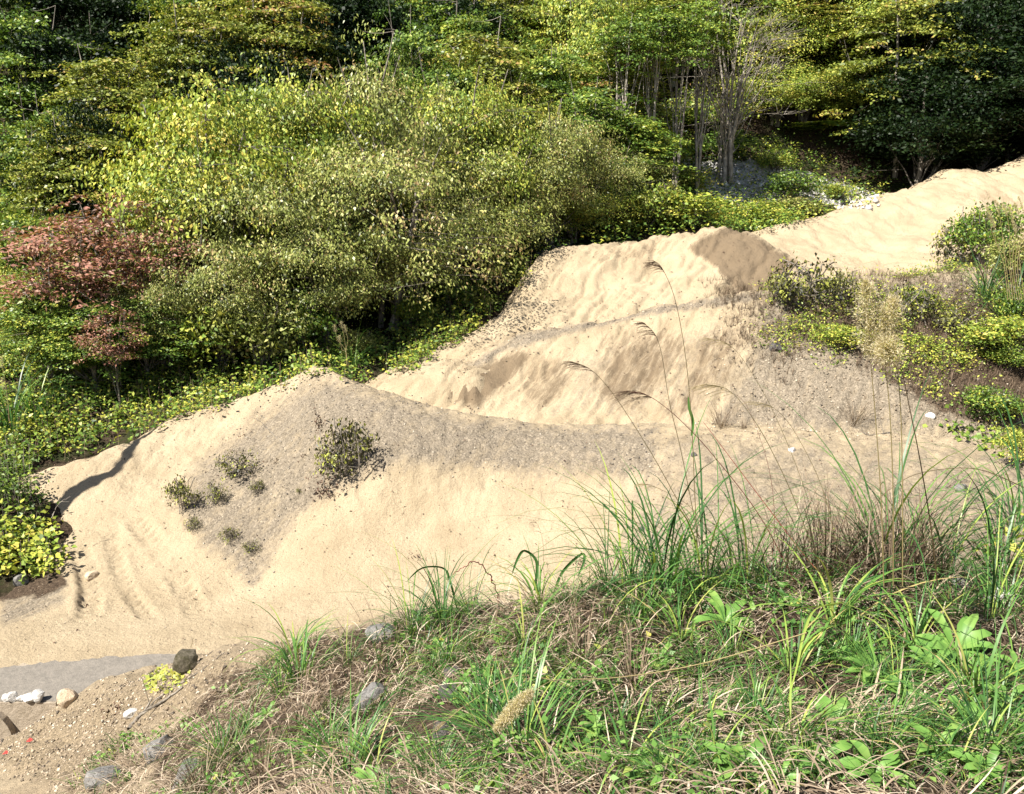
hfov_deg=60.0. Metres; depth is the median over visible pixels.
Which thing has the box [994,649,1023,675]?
broadleaf weed
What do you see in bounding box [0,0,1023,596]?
hillside
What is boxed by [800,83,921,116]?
broadleaf tree
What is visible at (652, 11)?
birch tree
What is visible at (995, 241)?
silver grass stalk
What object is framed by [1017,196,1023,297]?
silver grass stalk
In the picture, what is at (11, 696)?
white stone
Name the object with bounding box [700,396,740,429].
dry tuft
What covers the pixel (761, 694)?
grass tuft
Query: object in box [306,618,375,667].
grass tuft
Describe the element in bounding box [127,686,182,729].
root
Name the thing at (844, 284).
shrub
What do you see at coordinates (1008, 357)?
shrub
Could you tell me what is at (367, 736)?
grass tuft
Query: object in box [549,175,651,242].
alder tree
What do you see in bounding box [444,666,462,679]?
rock
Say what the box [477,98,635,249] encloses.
alder tree
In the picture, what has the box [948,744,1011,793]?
broadleaf weed
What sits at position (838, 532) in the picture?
grass tuft
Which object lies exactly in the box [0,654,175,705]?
concrete road
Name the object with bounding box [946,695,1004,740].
broadleaf weed
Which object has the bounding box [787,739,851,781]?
broadleaf weed
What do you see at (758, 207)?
shrub
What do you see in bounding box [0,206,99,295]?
shrub
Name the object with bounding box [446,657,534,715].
grass tuft
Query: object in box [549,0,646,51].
forest tree
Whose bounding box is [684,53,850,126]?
broadleaf tree
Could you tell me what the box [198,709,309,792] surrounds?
grass tuft
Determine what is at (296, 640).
grass tuft
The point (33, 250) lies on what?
red leaved tree
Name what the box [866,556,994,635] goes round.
grass tuft
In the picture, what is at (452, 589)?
bent grass
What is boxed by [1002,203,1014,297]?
silver grass stalk
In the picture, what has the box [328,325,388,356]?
shrub
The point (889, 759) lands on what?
broadleaf weed
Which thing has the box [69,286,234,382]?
broadleaf tree
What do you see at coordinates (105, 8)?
forest tree
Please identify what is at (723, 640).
grass tuft
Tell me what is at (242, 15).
maple tree
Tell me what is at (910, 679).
grass tuft
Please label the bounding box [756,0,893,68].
maple tree
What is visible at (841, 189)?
shrub
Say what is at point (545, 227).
alder tree
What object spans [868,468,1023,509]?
silver grass stalk
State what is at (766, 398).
silver grass stalk
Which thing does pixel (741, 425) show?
dry tuft
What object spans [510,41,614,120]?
broadleaf tree
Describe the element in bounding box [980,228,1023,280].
shrub
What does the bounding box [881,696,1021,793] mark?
grass tuft
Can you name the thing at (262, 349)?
shrub
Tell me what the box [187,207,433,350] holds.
alder tree
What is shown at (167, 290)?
broadleaf tree
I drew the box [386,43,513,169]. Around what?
broadleaf tree
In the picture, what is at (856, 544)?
grass tuft
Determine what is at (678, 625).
grass tuft
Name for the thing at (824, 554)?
grass tuft
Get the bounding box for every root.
[111,652,224,759]
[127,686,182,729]
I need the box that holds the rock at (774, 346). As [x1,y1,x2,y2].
[769,342,782,351]
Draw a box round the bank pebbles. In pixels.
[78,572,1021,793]
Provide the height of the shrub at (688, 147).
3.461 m
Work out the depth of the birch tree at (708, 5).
45.76 m
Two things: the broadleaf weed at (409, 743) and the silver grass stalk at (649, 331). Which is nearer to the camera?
the broadleaf weed at (409, 743)
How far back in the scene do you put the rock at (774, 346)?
25.55 m
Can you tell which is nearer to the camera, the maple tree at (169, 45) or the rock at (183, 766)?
the rock at (183, 766)
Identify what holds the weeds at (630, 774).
on the grassy ground at (12, 785)
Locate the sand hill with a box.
[364,226,823,405]
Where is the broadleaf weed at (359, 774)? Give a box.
[348,764,391,793]
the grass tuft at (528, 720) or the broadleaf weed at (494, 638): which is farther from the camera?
the broadleaf weed at (494, 638)
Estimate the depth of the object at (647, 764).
3.90 m
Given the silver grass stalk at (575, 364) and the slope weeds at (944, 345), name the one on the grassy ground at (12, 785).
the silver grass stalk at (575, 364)
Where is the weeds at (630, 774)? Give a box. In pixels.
[78,560,1022,793]
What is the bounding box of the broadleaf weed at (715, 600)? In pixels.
[693,590,757,633]
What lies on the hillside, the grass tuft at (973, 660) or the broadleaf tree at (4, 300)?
the broadleaf tree at (4, 300)
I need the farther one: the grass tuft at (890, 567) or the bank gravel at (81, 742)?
the bank gravel at (81, 742)
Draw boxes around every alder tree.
[52,60,346,294]
[117,142,373,344]
[140,204,295,365]
[184,46,425,294]
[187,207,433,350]
[255,13,513,289]
[256,103,536,330]
[364,63,578,268]
[381,223,468,317]
[393,189,523,298]
[397,140,593,273]
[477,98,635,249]
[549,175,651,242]
[578,143,685,228]
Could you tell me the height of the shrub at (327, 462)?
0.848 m
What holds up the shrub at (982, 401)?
on the sand terrain at (556, 389)
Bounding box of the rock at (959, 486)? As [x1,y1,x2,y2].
[954,484,966,491]
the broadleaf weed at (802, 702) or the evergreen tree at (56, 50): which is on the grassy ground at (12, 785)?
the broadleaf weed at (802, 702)
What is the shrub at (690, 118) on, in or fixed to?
on the hillside
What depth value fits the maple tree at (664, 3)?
53.35 m
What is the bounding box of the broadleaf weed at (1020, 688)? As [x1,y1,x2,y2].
[980,682,1023,713]
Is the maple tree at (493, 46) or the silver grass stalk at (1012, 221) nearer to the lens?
the silver grass stalk at (1012, 221)
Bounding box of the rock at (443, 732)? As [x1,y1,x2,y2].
[432,721,453,745]
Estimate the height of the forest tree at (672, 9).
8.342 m
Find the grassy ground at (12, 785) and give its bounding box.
[0,563,1023,793]
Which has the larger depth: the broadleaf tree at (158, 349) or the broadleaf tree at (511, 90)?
the broadleaf tree at (511, 90)
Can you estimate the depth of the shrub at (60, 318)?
27.62 m
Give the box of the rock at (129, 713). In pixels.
[123,708,136,718]
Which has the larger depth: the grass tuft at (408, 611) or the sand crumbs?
the sand crumbs
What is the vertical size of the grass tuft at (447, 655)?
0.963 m
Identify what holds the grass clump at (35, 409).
on the hillside
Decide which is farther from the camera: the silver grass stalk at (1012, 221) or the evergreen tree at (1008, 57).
the evergreen tree at (1008, 57)
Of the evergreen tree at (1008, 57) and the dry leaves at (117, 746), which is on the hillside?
the evergreen tree at (1008, 57)
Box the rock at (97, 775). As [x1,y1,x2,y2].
[83,765,121,790]
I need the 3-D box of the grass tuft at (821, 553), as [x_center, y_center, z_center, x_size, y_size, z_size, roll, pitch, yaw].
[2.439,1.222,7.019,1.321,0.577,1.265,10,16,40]
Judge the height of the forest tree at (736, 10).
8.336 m
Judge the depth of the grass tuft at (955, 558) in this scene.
6.71 m
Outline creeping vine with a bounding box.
[922,400,1003,456]
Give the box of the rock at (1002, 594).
[983,586,1019,605]
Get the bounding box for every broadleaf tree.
[0,2,140,146]
[0,83,83,218]
[0,115,148,259]
[0,200,79,320]
[0,253,54,365]
[0,268,99,387]
[11,292,167,395]
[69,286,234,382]
[85,263,226,376]
[236,25,356,96]
[332,0,451,111]
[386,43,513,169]
[401,0,552,97]
[487,68,574,153]
[502,0,660,104]
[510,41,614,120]
[538,74,652,180]
[573,92,699,189]
[679,0,853,91]
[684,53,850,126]
[700,29,829,69]
[750,69,875,122]
[770,61,893,115]
[780,119,871,133]
[795,0,928,69]
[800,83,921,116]
[802,47,917,77]
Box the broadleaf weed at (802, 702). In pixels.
[775,687,805,712]
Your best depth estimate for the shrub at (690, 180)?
47.17 m
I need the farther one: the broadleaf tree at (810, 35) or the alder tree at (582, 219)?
the broadleaf tree at (810, 35)
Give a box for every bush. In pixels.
[0,428,60,519]
[0,490,76,584]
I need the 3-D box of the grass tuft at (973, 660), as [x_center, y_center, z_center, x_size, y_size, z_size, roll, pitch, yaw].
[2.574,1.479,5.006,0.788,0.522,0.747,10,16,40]
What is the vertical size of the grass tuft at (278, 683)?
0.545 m
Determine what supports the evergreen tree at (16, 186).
on the hillside
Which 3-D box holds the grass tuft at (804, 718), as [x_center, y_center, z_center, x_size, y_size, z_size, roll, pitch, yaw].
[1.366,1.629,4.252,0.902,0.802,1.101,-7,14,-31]
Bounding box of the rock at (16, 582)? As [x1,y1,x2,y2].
[13,574,28,585]
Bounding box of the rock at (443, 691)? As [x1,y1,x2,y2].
[438,682,457,700]
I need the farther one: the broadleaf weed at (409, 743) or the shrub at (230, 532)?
the shrub at (230, 532)
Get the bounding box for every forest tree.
[0,0,52,81]
[0,0,157,88]
[2,0,36,24]
[52,0,185,77]
[117,0,248,93]
[283,0,432,91]
[372,0,529,91]
[383,0,470,33]
[449,0,565,37]
[469,0,576,78]
[517,0,654,103]
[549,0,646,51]
[630,0,750,82]
[684,0,830,93]
[795,0,872,65]
[939,0,1023,37]
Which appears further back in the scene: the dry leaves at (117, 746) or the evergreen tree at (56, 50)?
the evergreen tree at (56, 50)
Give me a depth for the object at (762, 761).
3.73 m
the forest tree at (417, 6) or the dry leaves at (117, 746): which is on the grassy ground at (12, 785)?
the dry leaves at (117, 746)
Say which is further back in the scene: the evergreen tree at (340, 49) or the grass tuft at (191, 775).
the evergreen tree at (340, 49)
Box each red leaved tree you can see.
[0,216,152,381]
[18,192,210,370]
[101,217,227,366]
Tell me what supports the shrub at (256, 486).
on the sandy ground at (426, 507)
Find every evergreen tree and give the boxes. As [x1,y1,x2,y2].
[0,9,171,146]
[0,133,137,251]
[28,93,149,261]
[144,28,300,172]
[172,0,390,87]
[219,44,350,182]
[256,0,423,92]
[479,94,545,236]
[830,51,1023,185]
[834,106,1023,175]
[844,0,1023,113]
[874,26,1023,171]
[953,59,1023,135]
[969,122,1023,163]
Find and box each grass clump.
[0,342,107,438]
[0,353,96,423]
[296,320,388,371]
[902,244,1023,321]
[921,226,1021,302]
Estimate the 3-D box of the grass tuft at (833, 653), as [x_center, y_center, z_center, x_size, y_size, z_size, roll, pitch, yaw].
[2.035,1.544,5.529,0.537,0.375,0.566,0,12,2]
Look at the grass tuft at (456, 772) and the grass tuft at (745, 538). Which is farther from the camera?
the grass tuft at (745, 538)
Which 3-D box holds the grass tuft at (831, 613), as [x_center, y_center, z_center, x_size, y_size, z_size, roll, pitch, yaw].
[2.208,1.446,6.074,1.734,1.262,1.421,5,13,22]
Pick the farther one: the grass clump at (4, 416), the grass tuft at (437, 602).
the grass clump at (4, 416)
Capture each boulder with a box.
[56,688,77,708]
[172,649,197,674]
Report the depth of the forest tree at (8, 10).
58.19 m
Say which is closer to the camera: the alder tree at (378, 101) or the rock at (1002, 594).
the rock at (1002, 594)
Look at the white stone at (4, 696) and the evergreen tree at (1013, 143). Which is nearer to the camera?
the white stone at (4, 696)
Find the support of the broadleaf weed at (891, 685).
on the grassy ground at (12, 785)
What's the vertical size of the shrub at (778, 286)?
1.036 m
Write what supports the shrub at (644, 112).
on the hillside
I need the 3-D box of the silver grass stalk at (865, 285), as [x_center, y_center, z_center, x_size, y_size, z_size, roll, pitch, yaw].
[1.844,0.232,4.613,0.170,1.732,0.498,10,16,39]
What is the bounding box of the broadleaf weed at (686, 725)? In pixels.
[682,714,701,734]
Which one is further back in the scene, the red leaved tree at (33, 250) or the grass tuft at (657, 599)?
the red leaved tree at (33, 250)
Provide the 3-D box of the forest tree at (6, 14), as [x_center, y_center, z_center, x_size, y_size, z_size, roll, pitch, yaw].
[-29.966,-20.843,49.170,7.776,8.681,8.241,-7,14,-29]
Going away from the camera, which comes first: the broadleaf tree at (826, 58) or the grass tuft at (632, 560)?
the grass tuft at (632, 560)
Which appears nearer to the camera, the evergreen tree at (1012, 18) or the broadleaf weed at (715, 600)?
the broadleaf weed at (715, 600)
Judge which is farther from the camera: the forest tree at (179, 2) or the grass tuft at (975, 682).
the forest tree at (179, 2)
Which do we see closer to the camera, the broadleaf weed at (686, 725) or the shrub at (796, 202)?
the broadleaf weed at (686, 725)
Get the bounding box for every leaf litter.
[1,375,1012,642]
[406,230,863,406]
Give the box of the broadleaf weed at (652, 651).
[645,645,674,674]
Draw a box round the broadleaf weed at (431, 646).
[424,636,446,659]
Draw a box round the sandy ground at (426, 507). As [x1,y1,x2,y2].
[0,365,1023,667]
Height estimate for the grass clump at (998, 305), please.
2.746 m
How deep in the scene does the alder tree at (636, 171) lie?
39.32 m
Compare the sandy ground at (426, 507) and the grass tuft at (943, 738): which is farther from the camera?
the sandy ground at (426, 507)
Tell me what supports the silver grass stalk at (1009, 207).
on the hillside
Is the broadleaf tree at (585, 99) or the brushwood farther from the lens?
the broadleaf tree at (585, 99)
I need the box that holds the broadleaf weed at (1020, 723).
[1009,712,1023,752]
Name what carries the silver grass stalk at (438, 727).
on the grassy ground at (12, 785)
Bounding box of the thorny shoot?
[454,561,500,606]
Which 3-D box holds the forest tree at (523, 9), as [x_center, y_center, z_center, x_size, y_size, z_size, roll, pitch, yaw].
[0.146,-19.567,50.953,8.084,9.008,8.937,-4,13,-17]
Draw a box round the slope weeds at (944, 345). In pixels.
[743,253,1023,432]
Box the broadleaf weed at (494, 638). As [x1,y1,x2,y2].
[493,635,508,651]
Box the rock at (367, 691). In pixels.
[353,682,391,712]
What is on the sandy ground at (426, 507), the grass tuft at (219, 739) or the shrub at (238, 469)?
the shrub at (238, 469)
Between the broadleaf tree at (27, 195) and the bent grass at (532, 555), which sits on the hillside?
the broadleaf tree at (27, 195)
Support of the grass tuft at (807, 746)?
on the grassy ground at (12, 785)
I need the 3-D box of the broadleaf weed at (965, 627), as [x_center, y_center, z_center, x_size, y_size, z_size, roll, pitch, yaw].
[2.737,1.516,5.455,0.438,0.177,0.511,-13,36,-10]
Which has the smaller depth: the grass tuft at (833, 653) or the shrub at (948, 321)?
the grass tuft at (833, 653)
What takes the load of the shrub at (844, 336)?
on the sand terrain at (556, 389)
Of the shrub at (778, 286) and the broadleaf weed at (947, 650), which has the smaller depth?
the broadleaf weed at (947, 650)
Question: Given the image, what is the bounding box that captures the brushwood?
[882,472,967,505]
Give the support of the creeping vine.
on the sand terrain at (556, 389)
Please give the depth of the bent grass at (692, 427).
6.58 m
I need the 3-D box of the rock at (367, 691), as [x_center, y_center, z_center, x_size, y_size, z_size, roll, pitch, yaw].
[-1.099,2.443,7.130,0.269,0.272,0.344,6,13,26]
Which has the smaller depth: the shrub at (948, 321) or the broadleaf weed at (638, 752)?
the broadleaf weed at (638, 752)
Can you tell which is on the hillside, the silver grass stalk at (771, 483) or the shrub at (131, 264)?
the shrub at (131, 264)
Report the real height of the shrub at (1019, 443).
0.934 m
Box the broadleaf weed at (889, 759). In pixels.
[833,740,916,791]
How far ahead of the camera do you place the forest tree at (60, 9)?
47.92 m
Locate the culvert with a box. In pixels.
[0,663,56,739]
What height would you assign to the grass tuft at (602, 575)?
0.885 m
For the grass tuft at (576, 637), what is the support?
on the grassy ground at (12, 785)
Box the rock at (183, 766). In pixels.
[172,758,198,788]
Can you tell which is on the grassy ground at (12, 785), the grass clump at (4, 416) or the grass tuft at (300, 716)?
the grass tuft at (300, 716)
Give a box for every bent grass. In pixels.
[407,566,456,607]
[512,550,537,589]
[554,553,585,590]
[688,396,693,435]
[704,423,816,569]
[725,604,838,692]
[787,602,841,702]
[840,600,876,669]
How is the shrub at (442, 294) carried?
on the hillside
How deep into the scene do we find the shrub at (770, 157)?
51.10 m
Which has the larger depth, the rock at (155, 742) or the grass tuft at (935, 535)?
the rock at (155, 742)
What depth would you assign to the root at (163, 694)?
10.90 m
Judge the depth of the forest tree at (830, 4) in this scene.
54.40 m
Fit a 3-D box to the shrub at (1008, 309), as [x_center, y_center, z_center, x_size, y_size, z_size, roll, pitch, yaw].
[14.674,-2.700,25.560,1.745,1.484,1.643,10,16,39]
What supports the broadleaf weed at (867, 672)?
on the grassy ground at (12, 785)
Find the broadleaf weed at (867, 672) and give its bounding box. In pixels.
[843,653,890,684]
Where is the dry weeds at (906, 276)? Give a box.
[701,260,1023,430]
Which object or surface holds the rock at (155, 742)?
on the grassy ground at (12, 785)
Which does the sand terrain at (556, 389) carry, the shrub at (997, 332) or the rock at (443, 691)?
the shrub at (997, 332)
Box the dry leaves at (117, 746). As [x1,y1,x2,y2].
[96,735,133,766]
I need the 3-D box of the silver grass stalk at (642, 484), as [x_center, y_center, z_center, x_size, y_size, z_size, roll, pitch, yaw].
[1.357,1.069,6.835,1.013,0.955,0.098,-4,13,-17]
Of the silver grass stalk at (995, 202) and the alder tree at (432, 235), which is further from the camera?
the alder tree at (432, 235)
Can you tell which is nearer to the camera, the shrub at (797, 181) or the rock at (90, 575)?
the rock at (90, 575)
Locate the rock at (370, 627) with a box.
[365,622,394,643]
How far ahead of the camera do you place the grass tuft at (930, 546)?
6.74 m
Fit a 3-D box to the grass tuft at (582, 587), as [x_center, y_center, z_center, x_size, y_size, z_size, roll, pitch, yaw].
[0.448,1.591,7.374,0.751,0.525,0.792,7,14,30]
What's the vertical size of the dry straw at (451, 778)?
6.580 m
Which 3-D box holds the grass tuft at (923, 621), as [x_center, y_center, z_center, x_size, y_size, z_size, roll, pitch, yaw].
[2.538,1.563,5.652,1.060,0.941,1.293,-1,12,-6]
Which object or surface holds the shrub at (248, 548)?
on the sandy ground at (426, 507)
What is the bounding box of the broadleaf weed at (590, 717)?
[578,709,608,736]
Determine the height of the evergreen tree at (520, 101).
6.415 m
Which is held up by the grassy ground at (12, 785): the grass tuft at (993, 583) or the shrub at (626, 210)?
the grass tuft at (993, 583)
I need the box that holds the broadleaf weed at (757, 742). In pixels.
[703,736,776,793]
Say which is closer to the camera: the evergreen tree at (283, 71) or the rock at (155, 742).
the rock at (155, 742)
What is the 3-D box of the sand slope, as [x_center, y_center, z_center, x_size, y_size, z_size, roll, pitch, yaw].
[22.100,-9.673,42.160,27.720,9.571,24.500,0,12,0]
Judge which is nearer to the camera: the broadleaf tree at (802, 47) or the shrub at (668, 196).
the shrub at (668, 196)
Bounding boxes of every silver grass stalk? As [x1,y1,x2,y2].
[0,356,7,400]
[0,377,9,421]
[430,675,595,733]
[492,632,805,732]
[562,361,715,559]
[607,390,796,585]
[632,321,704,568]
[634,483,734,571]
[642,260,698,567]
[688,383,821,574]
[699,337,819,536]
[740,401,842,579]
[743,401,774,581]
[852,278,883,585]
[867,292,906,585]
[868,329,908,585]
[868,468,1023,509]
[898,364,937,585]
[984,205,1007,297]
[989,215,1012,299]
[994,199,1010,299]
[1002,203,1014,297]
[1008,206,1017,299]
[1011,220,1023,294]
[1013,202,1020,299]
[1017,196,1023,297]
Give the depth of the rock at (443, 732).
5.46 m
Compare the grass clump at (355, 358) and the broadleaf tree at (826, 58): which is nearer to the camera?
the grass clump at (355, 358)
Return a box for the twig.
[252,410,283,440]
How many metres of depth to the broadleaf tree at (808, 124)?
54.14 m
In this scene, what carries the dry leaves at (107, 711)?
on the grassy ground at (12, 785)
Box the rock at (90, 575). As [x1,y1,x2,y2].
[85,570,98,580]
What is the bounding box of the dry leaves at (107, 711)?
[89,694,122,725]
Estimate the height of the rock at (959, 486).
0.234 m
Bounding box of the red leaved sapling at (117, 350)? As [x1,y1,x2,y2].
[68,307,154,408]
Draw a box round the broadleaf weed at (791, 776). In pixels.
[762,758,803,792]
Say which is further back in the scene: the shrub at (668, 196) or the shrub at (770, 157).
the shrub at (770, 157)
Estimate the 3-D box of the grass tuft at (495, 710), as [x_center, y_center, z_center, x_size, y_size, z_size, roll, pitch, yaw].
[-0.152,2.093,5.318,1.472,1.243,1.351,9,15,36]
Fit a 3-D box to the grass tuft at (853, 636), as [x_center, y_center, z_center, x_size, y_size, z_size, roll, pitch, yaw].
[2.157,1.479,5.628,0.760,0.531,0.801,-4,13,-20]
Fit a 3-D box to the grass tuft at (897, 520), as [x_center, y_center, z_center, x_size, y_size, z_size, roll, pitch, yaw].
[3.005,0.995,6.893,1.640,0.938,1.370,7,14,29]
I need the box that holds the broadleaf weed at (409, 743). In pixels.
[391,735,414,758]
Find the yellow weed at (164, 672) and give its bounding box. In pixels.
[141,664,189,693]
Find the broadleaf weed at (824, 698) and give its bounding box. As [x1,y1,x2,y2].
[801,693,847,729]
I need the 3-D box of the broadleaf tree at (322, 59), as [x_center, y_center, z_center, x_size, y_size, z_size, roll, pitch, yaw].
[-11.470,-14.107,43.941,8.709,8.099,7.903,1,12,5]
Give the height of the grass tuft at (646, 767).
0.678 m
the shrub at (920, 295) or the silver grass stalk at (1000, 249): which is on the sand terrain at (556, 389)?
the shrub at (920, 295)
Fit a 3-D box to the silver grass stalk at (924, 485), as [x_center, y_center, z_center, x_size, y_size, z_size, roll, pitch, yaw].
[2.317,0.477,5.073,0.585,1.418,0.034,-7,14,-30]
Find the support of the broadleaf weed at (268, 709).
on the grassy ground at (12, 785)
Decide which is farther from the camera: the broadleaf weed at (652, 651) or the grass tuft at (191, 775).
the grass tuft at (191, 775)
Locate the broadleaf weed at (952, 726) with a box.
[906,722,974,780]
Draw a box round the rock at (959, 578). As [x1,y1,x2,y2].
[948,575,971,592]
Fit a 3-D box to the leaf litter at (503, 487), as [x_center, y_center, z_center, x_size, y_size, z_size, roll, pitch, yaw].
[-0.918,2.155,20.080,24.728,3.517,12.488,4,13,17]
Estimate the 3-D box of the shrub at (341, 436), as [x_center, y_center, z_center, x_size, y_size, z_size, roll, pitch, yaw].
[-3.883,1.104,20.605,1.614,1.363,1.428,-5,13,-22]
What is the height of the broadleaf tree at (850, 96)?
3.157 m
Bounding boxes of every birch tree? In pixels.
[586,7,670,138]
[613,0,701,188]
[637,2,722,190]
[664,0,747,195]
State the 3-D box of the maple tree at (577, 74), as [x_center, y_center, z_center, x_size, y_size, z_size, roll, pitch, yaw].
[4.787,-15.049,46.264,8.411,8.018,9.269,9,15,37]
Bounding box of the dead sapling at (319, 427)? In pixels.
[305,401,349,500]
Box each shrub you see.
[0,172,97,263]
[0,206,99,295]
[9,274,130,377]
[51,246,196,353]
[148,265,229,359]
[153,287,278,378]
[161,473,204,512]
[173,284,327,373]
[183,515,201,531]
[202,479,231,505]
[211,449,261,480]
[215,526,239,544]
[240,538,260,553]
[248,478,265,495]
[254,280,351,357]
[309,416,379,477]
[309,440,356,477]
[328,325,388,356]
[386,286,436,328]
[415,269,483,308]
[462,240,530,287]
[573,177,653,235]
[607,91,672,137]
[611,168,704,230]
[626,116,705,178]
[646,190,745,228]
[656,83,764,134]
[661,165,722,197]
[686,129,775,161]
[723,198,800,224]
[748,146,802,174]
[754,169,831,200]
[758,252,847,310]
[761,271,811,305]
[772,195,840,216]
[808,323,873,350]
[815,182,862,201]
[820,270,865,305]
[836,300,905,326]
[879,279,948,324]
[901,289,935,303]
[924,306,978,335]
[926,220,983,267]
[933,197,1023,266]
[950,512,1023,575]
[952,384,1023,424]
[955,310,1023,349]
[957,210,996,241]
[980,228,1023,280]
[981,343,1023,370]
[983,422,1023,470]
[986,278,1023,321]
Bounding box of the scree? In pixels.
[666,156,884,209]
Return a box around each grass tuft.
[143,724,261,793]
[144,687,279,787]
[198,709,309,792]
[212,688,276,746]
[223,606,352,707]
[225,598,358,685]
[245,647,302,701]
[249,658,339,738]
[260,671,404,793]
[279,689,365,768]
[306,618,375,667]
[312,702,413,787]
[321,521,544,633]
[325,537,497,640]
[356,704,504,793]
[367,604,671,793]
[380,629,572,769]
[384,542,511,627]
[384,601,492,690]
[400,637,462,686]
[408,735,464,773]
[417,746,492,792]
[443,741,515,793]
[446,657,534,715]
[453,684,616,791]
[456,579,581,654]
[478,398,884,605]
[478,533,578,627]
[484,442,800,607]
[500,635,557,684]
[525,493,698,615]
[529,557,601,620]
[533,425,898,632]
[533,584,640,668]
[541,723,641,793]
[553,659,711,793]
[584,611,683,696]
[589,433,925,629]
[595,695,744,793]
[597,592,657,633]
[601,565,693,623]
[615,570,718,660]
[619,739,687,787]
[629,586,684,613]
[636,538,766,626]
[644,611,768,688]
[656,675,781,793]
[662,497,838,616]
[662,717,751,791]
[687,644,836,729]
[689,593,775,670]
[699,514,797,570]
[699,655,799,735]
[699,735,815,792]
[701,463,905,590]
[703,631,911,775]
[704,600,889,705]
[713,369,1023,645]
[713,448,972,597]
[713,515,979,668]
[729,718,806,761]
[741,638,809,677]
[752,717,852,777]
[764,463,927,574]
[767,438,1023,612]
[769,469,977,595]
[772,507,885,585]
[774,518,869,577]
[785,493,926,589]
[789,596,914,686]
[796,462,988,613]
[802,622,881,677]
[804,468,1004,580]
[806,621,955,703]
[822,675,961,777]
[825,559,990,681]
[828,616,956,696]
[838,612,1023,783]
[839,586,1023,718]
[840,467,1022,585]
[840,667,940,728]
[844,475,1019,590]
[851,467,1023,644]
[860,440,1023,583]
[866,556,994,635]
[874,385,1023,534]
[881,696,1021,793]
[890,506,1023,649]
[903,622,1023,704]
[912,567,995,629]
[941,534,1023,610]
[974,643,1023,714]
[988,702,1020,742]
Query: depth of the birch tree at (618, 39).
42.74 m
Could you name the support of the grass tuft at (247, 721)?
on the grassy ground at (12, 785)
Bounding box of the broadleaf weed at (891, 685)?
[880,673,933,707]
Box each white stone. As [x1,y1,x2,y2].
[1,693,7,701]
[6,691,17,702]
[16,695,23,701]
[21,692,33,702]
[32,689,44,703]
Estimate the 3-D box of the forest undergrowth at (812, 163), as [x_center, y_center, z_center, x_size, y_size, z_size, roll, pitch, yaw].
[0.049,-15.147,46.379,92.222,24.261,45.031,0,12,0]
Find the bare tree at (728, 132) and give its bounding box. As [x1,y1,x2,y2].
[635,0,830,182]
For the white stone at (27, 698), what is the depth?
14.58 m
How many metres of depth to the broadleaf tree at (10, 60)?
39.52 m
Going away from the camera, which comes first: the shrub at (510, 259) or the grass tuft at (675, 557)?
the grass tuft at (675, 557)
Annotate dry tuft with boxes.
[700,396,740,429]
[735,415,751,428]
[826,389,894,426]
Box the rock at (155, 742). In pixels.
[142,734,173,764]
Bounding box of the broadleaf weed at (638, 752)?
[630,745,662,773]
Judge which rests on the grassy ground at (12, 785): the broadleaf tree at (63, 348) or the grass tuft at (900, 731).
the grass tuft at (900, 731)
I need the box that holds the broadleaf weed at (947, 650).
[908,644,952,682]
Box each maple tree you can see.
[22,41,186,183]
[109,0,265,163]
[183,0,349,118]
[408,16,571,146]
[525,28,691,136]
[608,0,768,86]
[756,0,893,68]
[813,0,1006,177]
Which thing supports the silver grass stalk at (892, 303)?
on the grassy ground at (12, 785)
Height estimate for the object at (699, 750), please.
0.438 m
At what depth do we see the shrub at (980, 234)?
34.59 m
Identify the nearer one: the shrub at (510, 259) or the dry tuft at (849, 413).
the dry tuft at (849, 413)
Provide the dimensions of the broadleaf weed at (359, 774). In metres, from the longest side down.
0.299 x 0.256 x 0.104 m
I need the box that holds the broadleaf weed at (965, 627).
[911,608,994,668]
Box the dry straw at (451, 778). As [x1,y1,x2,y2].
[53,552,1023,793]
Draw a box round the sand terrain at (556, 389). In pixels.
[433,266,1023,441]
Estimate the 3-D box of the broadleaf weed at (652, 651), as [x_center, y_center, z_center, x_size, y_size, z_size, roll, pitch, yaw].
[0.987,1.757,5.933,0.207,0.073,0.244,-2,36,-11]
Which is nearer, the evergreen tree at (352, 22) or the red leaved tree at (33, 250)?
the red leaved tree at (33, 250)
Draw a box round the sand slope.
[751,154,1023,278]
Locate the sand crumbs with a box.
[2,371,611,654]
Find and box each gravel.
[0,640,290,793]
[166,374,666,602]
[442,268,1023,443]
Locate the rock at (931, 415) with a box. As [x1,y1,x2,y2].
[925,412,935,418]
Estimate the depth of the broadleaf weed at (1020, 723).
4.17 m
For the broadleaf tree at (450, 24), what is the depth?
45.78 m
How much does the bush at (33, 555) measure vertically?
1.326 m
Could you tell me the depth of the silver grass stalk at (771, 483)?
6.60 m
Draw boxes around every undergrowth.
[0,1,1020,387]
[0,231,569,469]
[553,123,897,244]
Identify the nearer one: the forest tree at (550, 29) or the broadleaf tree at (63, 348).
the broadleaf tree at (63, 348)
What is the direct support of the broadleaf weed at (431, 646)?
on the grassy ground at (12, 785)
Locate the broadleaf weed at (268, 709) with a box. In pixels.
[254,700,279,725]
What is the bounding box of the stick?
[862,420,891,435]

